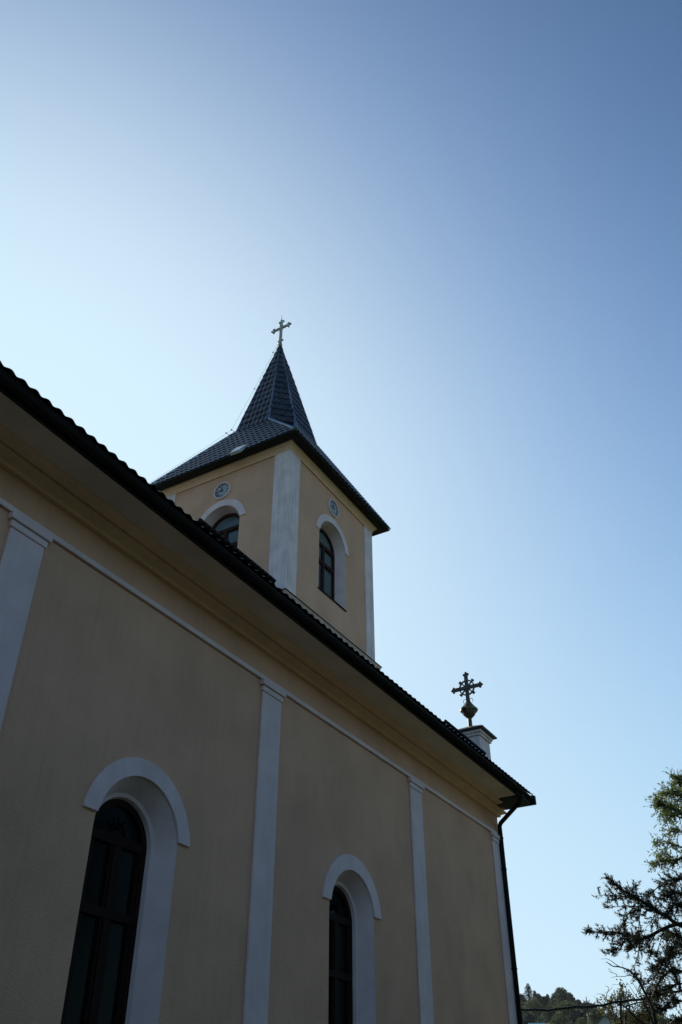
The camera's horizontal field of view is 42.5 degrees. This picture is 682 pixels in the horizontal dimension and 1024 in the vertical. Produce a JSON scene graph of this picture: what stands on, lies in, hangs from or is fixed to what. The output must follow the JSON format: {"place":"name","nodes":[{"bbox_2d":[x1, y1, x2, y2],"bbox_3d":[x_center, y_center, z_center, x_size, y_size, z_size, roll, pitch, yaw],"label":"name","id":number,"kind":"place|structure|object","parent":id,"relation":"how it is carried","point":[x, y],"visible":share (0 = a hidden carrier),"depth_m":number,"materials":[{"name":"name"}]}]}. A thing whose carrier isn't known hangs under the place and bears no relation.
{"place":"outdoors","nodes":[
{"label":"outdoors","id":0,"kind":"place"},
{"bbox_2d":[0,318,536,1023],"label":"church","id":1,"kind":"structure","parent":0,"point":[244,778],"depth_m":12.32,"materials":[{"name":"paint"}]},
{"bbox_2d":[61,757,189,1023],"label":"window","id":2,"kind":"structure","parent":1,"relation":"in","point":[116,971],"depth_m":10.33,"materials":[{"name":"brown wood"}]},
{"bbox_2d":[201,499,245,546],"bbox_3d":[-3.389,0.900,24.893,1.822,2.805,0.410,-19,-40,24],"label":"window","id":3,"kind":"structure","parent":1,"relation":"in","point":[225,519],"depth_m":25.48,"materials":[{"name":"white paint"}]},
{"bbox_2d":[316,514,348,611],"bbox_3d":[-0.396,1.397,25.585,0.410,2.823,1.889,-19,-40,24],"label":"window","id":4,"kind":"structure","parent":1,"relation":"in","point":[333,548],"depth_m":25.99,"materials":[{"name":"white paint"}]},
{"bbox_2d":[322,854,381,1023],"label":"window","id":5,"kind":"structure","parent":1,"relation":"in","point":[350,889],"depth_m":14.19,"materials":[{"name":"white paint"}]},
{"bbox_2d":[0,0,681,1021],"label":"sky","id":6,"kind":"structure","parent":0,"point":[464,217],"materials":[{"name":"blue"}]},
{"bbox_3d":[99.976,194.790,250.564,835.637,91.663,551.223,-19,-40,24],"label":"hill","id":7,"kind":"structure","parent":0,"visible":0},
{"bbox_2d":[520,993,526,1007],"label":"hillside tree","id":8,"kind":"object","parent":7,"relation":"on","point":[521,996],"visible":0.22,"depth_m":289.34,"materials":[{"name":"green plant"}]},
{"bbox_2d":[522,1011,538,1023],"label":"hillside tree","id":9,"kind":"object","parent":7,"relation":"on","point":[528,1017],"visible":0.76,"depth_m":204.40,"materials":[{"name":"green plant"}]},
{"bbox_2d":[520,983,543,1022],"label":"spruce tree","id":10,"kind":"object","parent":7,"relation":"on","point":[528,991],"visible":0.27,"depth_m":286.27,"materials":[{"name":"green plant"}]},
{"bbox_2d":[522,997,543,1019],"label":"hillside tree","id":11,"kind":"object","parent":7,"relation":"on","point":[531,1004],"visible":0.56,"depth_m":249.31,"materials":[{"name":"green plant"}]},
{"bbox_2d":[534,993,544,1007],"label":"hillside tree","id":12,"kind":"object","parent":7,"relation":"on","point":[538,996],"visible":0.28,"depth_m":276.06,"materials":[{"name":"green plant"}]},
{"bbox_2d":[535,1015,545,1022],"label":"hillside tree","id":13,"kind":"object","parent":7,"relation":"on","point":[540,1020],"visible":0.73,"depth_m":170.49,"materials":[{"name":"green plant"}]},
{"bbox_2d":[540,996,549,1022],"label":"hillside tree","id":14,"kind":"object","parent":7,"relation":"on","point":[545,1000],"visible":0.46,"depth_m":275.10,"materials":[{"name":"green plant"}]},
{"bbox_2d":[541,1004,562,1023],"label":"hillside tree","id":15,"kind":"object","parent":7,"relation":"on","point":[548,1016],"visible":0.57,"depth_m":221.47,"materials":[{"name":"green plant"}]},
{"bbox_2d":[549,993,555,1005],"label":"hillside tree","id":16,"kind":"object","parent":7,"relation":"on","point":[551,1001],"visible":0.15,"depth_m":270.96,"materials":[{"name":"green plant"}]},
{"bbox_2d":[550,1010,569,1023],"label":"hillside tree","id":17,"kind":"object","parent":7,"relation":"on","point":[559,1019],"visible":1,"depth_m":178.07,"materials":[{"name":"green plant"}]},
{"bbox_2d":[552,987,570,1005],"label":"hillside tree","id":18,"kind":"object","parent":7,"relation":"on","point":[560,997],"visible":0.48,"depth_m":266.82,"materials":[{"name":"green plant"}]},
{"bbox_2d":[555,1000,577,1018],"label":"hillside tree","id":19,"kind":"object","parent":7,"relation":"on","point":[565,1003],"visible":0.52,"depth_m":229.83,"materials":[{"name":"green plant"}]},
{"bbox_2d":[565,992,577,1010],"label":"hillside tree","id":20,"kind":"object","parent":7,"relation":"on","point":[572,998],"visible":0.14,"depth_m":270.12,"materials":[{"name":"green plant"}]},
{"bbox_2d":[566,1009,587,1023],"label":"hillside tree","id":21,"kind":"object","parent":7,"relation":"on","point":[574,1015],"visible":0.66,"depth_m":194.61,"materials":[{"name":"green plant"}]},
{"bbox_2d":[574,999,581,1010],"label":"hillside tree","id":22,"kind":"object","parent":7,"relation":"on","point":[578,1002],"visible":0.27,"depth_m":277.27,"materials":[{"name":"green plant"}]},
{"bbox_2d":[579,1001,597,1013],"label":"hillside tree","id":23,"kind":"object","parent":7,"relation":"on","point":[584,1003],"visible":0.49,"depth_m":254.18,"materials":[{"name":"green plant"}]},
{"bbox_2d":[587,1007,603,1023],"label":"hillside tree","id":24,"kind":"object","parent":7,"relation":"on","point":[594,1018],"visible":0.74,"depth_m":185.28,"materials":[{"name":"green plant"}]},
{"bbox_2d":[608,1012,623,1023],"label":"hillside tree","id":25,"kind":"object","parent":7,"relation":"on","point":[618,1015],"visible":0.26,"depth_m":176.56,"materials":[{"name":"green plant"}]},
{"bbox_2d":[622,1013,635,1023],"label":"hillside tree","id":26,"kind":"object","parent":7,"relation":"on","point":[626,1018],"visible":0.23,"depth_m":191.96,"materials":[{"name":"green plant"}]},
{"bbox_2d":[650,1014,669,1023],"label":"hillside tree","id":27,"kind":"object","parent":7,"relation":"on","point":[662,1020],"visible":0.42,"depth_m":206.11,"materials":[{"name":"green plant"}]},
{"label":"ground","id":28,"kind":"structure","parent":0,"visible":0},
{"bbox_2d":[596,1015,613,1023],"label":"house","id":29,"kind":"structure","parent":28,"relation":"on","point":[604,1019],"depth_m":89.87,"materials":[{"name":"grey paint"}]},
{"bbox_2d":[602,959,657,1023],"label":"dead tree","id":30,"kind":"object","parent":28,"relation":"on","point":[645,1004],"visible":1,"depth_m":16.89,"materials":[{"name":"brown plant"}]},
{"bbox_2d":[594,978,666,1023],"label":"young tree","id":31,"kind":"object","parent":28,"relation":"on","point":[645,1020],"visible":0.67,"depth_m":26.09,"materials":[{"name":"green plant"}]},
{"bbox_2d":[580,868,681,1023],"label":"pine tree","id":32,"kind":"object","parent":28,"relation":"on","point":[635,940],"visible":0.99,"depth_m":19.85,"materials":[{"name":"green plant"}]},
{"bbox_2d":[643,767,681,873],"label":"broadleaf tree","id":33,"kind":"object","parent":28,"relation":"on","point":[667,807],"visible":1,"depth_m":24.68,"materials":[{"name":"green plant"}]},
{"bbox_3d":[11.861,12.494,19.529,0.280,6.142,0.266,-19,-40,24],"label":"utility pole","id":34,"kind":"object","parent":28,"relation":"on","visible":0},
{"bbox_2d":[521,989,681,1011],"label":"overhead cable","id":35,"kind":"object","parent":34,"relation":"attached to","point":[588,1006],"visible":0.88,"depth_m":18.90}
]}

